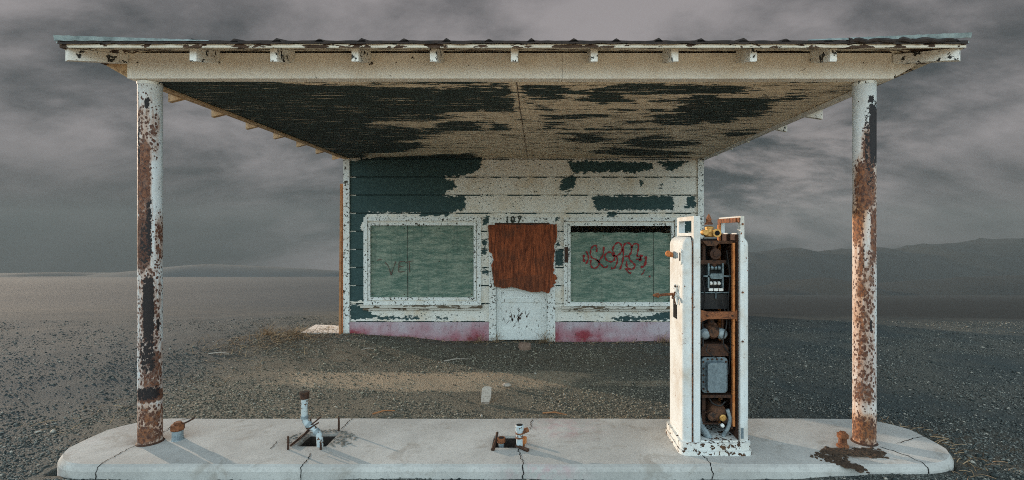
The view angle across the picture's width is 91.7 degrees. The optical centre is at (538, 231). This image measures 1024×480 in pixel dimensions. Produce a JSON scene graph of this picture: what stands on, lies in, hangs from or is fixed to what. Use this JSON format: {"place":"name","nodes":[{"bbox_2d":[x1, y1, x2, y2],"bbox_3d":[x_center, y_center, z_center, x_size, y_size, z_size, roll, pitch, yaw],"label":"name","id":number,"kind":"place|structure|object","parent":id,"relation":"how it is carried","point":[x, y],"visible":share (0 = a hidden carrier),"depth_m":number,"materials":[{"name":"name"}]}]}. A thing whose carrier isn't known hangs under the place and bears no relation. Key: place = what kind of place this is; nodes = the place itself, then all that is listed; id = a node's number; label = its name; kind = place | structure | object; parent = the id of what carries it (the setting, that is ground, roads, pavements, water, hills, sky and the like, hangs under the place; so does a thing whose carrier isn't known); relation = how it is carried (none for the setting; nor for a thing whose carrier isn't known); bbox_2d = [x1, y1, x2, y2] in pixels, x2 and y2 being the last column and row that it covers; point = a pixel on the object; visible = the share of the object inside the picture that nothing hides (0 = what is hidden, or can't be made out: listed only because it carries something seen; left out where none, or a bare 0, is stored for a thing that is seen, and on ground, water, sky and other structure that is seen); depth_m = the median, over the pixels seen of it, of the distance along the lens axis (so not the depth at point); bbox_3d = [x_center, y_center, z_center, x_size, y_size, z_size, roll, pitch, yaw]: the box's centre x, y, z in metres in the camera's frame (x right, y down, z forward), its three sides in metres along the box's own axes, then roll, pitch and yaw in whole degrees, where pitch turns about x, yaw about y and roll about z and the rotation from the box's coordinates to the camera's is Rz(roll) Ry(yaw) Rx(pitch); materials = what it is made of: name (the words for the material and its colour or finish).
{"place":"outdoors","nodes":[
{"label":"outdoors","id":0,"kind":"place"},
{"bbox_2d":[0,264,338,276],"bbox_3d":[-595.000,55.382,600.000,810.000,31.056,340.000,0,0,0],"label":"dunes","id":1,"kind":"structure","parent":0,"point":[212,270],"depth_m":570.47,"materials":[{"name":"grey sand"}]},
{"bbox_2d":[0,326,1008,479],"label":"dry grass","id":2,"kind":"structure","parent":0,"point":[289,335],"depth_m":7.72,"materials":[{"name":"plant"}]},
{"bbox_2d":[0,273,1023,479],"bbox_3d":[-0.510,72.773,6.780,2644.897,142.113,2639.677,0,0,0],"label":"ground","id":3,"kind":"structure","parent":0,"point":[38,301],"depth_m":7.01,"materials":[{"name":"grey gravel"}]},
{"bbox_2d":[254,322,281,335],"bbox_3d":[-4.588,1.602,8.361,0.581,0.273,0.540,0,0,0],"label":"dead weed","id":4,"kind":"object","parent":3,"relation":"on","point":[262,329],"visible":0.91,"depth_m":8.33,"materials":[{"name":"plant"}]},
{"bbox_2d":[277,323,309,334],"bbox_3d":[-4.103,1.607,8.365,0.528,0.248,0.405,0,0,-44],"label":"dead weed","id":5,"kind":"object","parent":3,"relation":"on","point":[295,330],"visible":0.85,"depth_m":8.33,"materials":[{"name":"plant"}]},
{"bbox_2d":[301,325,338,333],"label":"concrete slab","id":6,"kind":"structure","parent":3,"relation":"on","point":[314,327],"depth_m":8.72,"materials":[{"name":"white concrete"}]},
{"bbox_2d":[339,184,342,333],"bbox_3d":[-3.368,0.517,8.465,0.052,2.687,0.218,0,0,-12],"label":"leaning plank","id":7,"kind":"object","parent":3,"relation":"on","point":[341,269],"visible":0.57,"depth_m":8.44,"materials":[{"name":"wood"}]},
{"bbox_2d":[461,334,487,342],"bbox_3d":[-1.042,1.747,8.342,0.549,0.214,0.425,0,0,0],"label":"dead weed","id":8,"kind":"object","parent":3,"relation":"on","point":[479,338],"visible":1,"depth_m":8.34,"materials":[{"name":"plant"}]},
{"bbox_2d":[481,386,491,403],"bbox_3d":[-0.574,1.788,5.441,0.108,0.152,0.183,0,0,0],"label":"wood block","id":9,"kind":"object","parent":3,"relation":"on","point":[486,395],"depth_m":5.42,"materials":[{"name":"white wood"}]},
{"bbox_2d":[482,332,507,344],"bbox_3d":[-0.782,1.748,8.360,0.577,0.219,0.501,0,0,0],"label":"dead weed","id":10,"kind":"object","parent":3,"relation":"on","point":[494,338],"visible":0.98,"depth_m":8.32,"materials":[{"name":"plant"}]},
{"bbox_2d":[57,418,953,479],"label":"concrete island","id":11,"kind":"structure","parent":3,"relation":"on","point":[446,449],"depth_m":3.96,"materials":[{"name":"grey concrete"}]},
{"bbox_2d":[170,417,194,441],"bbox_3d":[-3.038,1.677,4.229,0.175,0.186,0.109,0,0,-41],"label":"vent cap","id":12,"kind":"object","parent":11,"relation":"on","point":[177,430],"visible":1,"depth_m":4.18,"materials":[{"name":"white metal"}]},
{"bbox_2d":[290,430,309,446],"bbox_3d":[-2.024,1.746,4.213,0.017,0.024,0.304,0,0,2],"label":"steel bar","id":13,"kind":"object","parent":11,"relation":"on","point":[294,442],"visible":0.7,"depth_m":4.15,"materials":[{"name":"brown metal"}]},
{"bbox_2d":[299,390,322,446],"bbox_3d":[-1.872,1.665,4.094,0.203,0.690,0.076,0,0,6],"label":"riser pipe","id":14,"kind":"object","parent":11,"relation":"on","point":[310,425],"visible":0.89,"depth_m":4.08,"materials":[{"name":"white metal"}]},
{"bbox_2d":[491,432,498,450],"bbox_3d":[-0.360,1.737,4.126,0.032,0.054,0.293,0,0,3],"label":"steel bar","id":15,"kind":"object","parent":11,"relation":"on","point":[494,443],"visible":1,"depth_m":4.05,"materials":[{"name":"brown metal"}]},
{"bbox_2d":[497,436,504,447],"bbox_3d":[-0.310,1.859,4.120,0.068,0.302,0.068,0,0,0],"label":"pipe stub","id":16,"kind":"object","parent":11,"relation":"on","point":[501,440],"visible":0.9,"depth_m":4.10,"materials":[{"name":"brown metal"}]},
{"bbox_2d":[515,423,528,447],"bbox_3d":[-0.131,1.794,4.079,0.131,0.432,0.067,0,0,-36],"label":"pipe stub","id":17,"kind":"object","parent":11,"relation":"on","point":[520,430],"visible":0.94,"depth_m":4.04,"materials":[{"name":"white paint"}]},
{"bbox_2d":[515,444,528,451],"bbox_3d":[-0.137,1.748,4.017,0.136,0.032,0.032,0,0,41],"label":"steel bar","id":18,"kind":"object","parent":11,"relation":"on","point":[523,448],"visible":1,"depth_m":3.99,"materials":[{"name":"brown metal"}]},
{"bbox_2d":[523,436,526,446],"bbox_3d":[-0.120,1.800,4.135,0.032,0.182,0.046,0,0,45],"label":"steel bar","id":19,"kind":"object","parent":11,"relation":"on","point":[524,440],"visible":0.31,"depth_m":4.12,"materials":[{"name":"orange metal"}]},
{"bbox_2d":[653,214,751,455],"bbox_3d":[1.317,0.825,4.152,0.757,1.952,0.515,0,0,0],"label":"gas pump","id":20,"kind":"object","parent":11,"relation":"on","point":[708,294],"visible":1,"depth_m":4.00,"materials":[{"name":"paint"}]},
{"bbox_2d":[836,431,848,448],"bbox_3d":[2.495,1.704,4.072,0.100,0.132,0.100,0,0,0],"label":"vent cap","id":21,"kind":"object","parent":11,"relation":"on","point":[842,436],"visible":0.98,"depth_m":4.05,"materials":[{"name":"brown metal"}]},
{"bbox_2d":[53,32,971,446],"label":"station building","id":22,"kind":"structure","parent":3,"relation":"on","point":[517,190],"depth_m":5.56,"materials":[{"name":"paint"}]},
{"bbox_2d":[360,217,482,309],"bbox_3d":[-1.981,0.536,8.433,2.060,1.580,0.135,0,0,0],"label":"window","id":23,"kind":"structure","parent":22,"relation":"in","point":[420,261],"depth_m":8.46,"materials":[{"name":"paint"}]},
{"bbox_2d":[488,223,556,339],"bbox_3d":[-0.270,0.845,8.448,1.173,1.999,0.144,0,0,0],"label":"door","id":24,"kind":"structure","parent":22,"relation":"in","point":[522,266],"depth_m":8.38,"materials":[{"name":"paint"}]},
{"bbox_2d":[561,218,676,310],"bbox_3d":[1.399,0.549,8.433,2.024,1.589,0.135,0,0,0],"label":"window","id":25,"kind":"structure","parent":22,"relation":"in","point":[617,271],"depth_m":8.46,"materials":[{"name":"paint"}]},
{"bbox_2d":[518,342,530,350],"bbox_3d":[-0.220,1.809,7.854,0.204,0.136,0.162,0,0,0],"label":"stone block","id":26,"kind":"object","parent":3,"relation":"on","point":[523,346],"depth_m":7.79,"materials":[{"name":"stone"}]},
{"bbox_2d":[535,327,562,345],"bbox_3d":[0.107,1.714,8.320,0.600,0.294,0.653,0,0,0],"label":"dead weed","id":27,"kind":"object","parent":3,"relation":"on","point":[545,339],"visible":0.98,"depth_m":8.28,"materials":[{"name":"plant"}]},
{"bbox_2d":[542,411,566,414],"bbox_3d":[0.163,1.837,5.033,0.252,0.028,0.027,0,0,11],"label":"stick","id":28,"kind":"object","parent":3,"relation":"on","point":[553,412],"visible":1,"depth_m":5.04,"materials":[{"name":"brown wood"}]},
{"bbox_2d":[650,332,669,344],"bbox_3d":[2.105,1.733,8.360,0.534,0.254,0.626,0,0,-22],"label":"dead weed","id":29,"kind":"object","parent":3,"relation":"on","point":[663,339],"visible":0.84,"depth_m":8.35,"materials":[{"name":"plant"}]},
{"bbox_2d":[0,0,1023,272],"label":"sky","id":30,"kind":"structure","parent":0,"point":[950,135],"materials":[{"name":"grey"}]},
{"bbox_2d":[810,446,888,473],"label":"spilled soil","id":31,"kind":"structure","parent":0,"point":[870,452],"depth_m":3.90,"materials":[{"name":"brown soil"}]},
{"bbox_2d":[748,238,1023,285],"bbox_3d":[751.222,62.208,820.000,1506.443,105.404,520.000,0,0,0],"label":"hills","id":32,"kind":"structure","parent":0,"point":[978,257],"depth_m":721.51,"materials":[{"name":"grey"}]},
{"bbox_2d":[748,275,1023,295],"bbox_3d":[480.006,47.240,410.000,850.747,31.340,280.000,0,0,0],"label":"hills","id":33,"kind":"structure","parent":0,"point":[1000,285],"depth_m":399.97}
]}

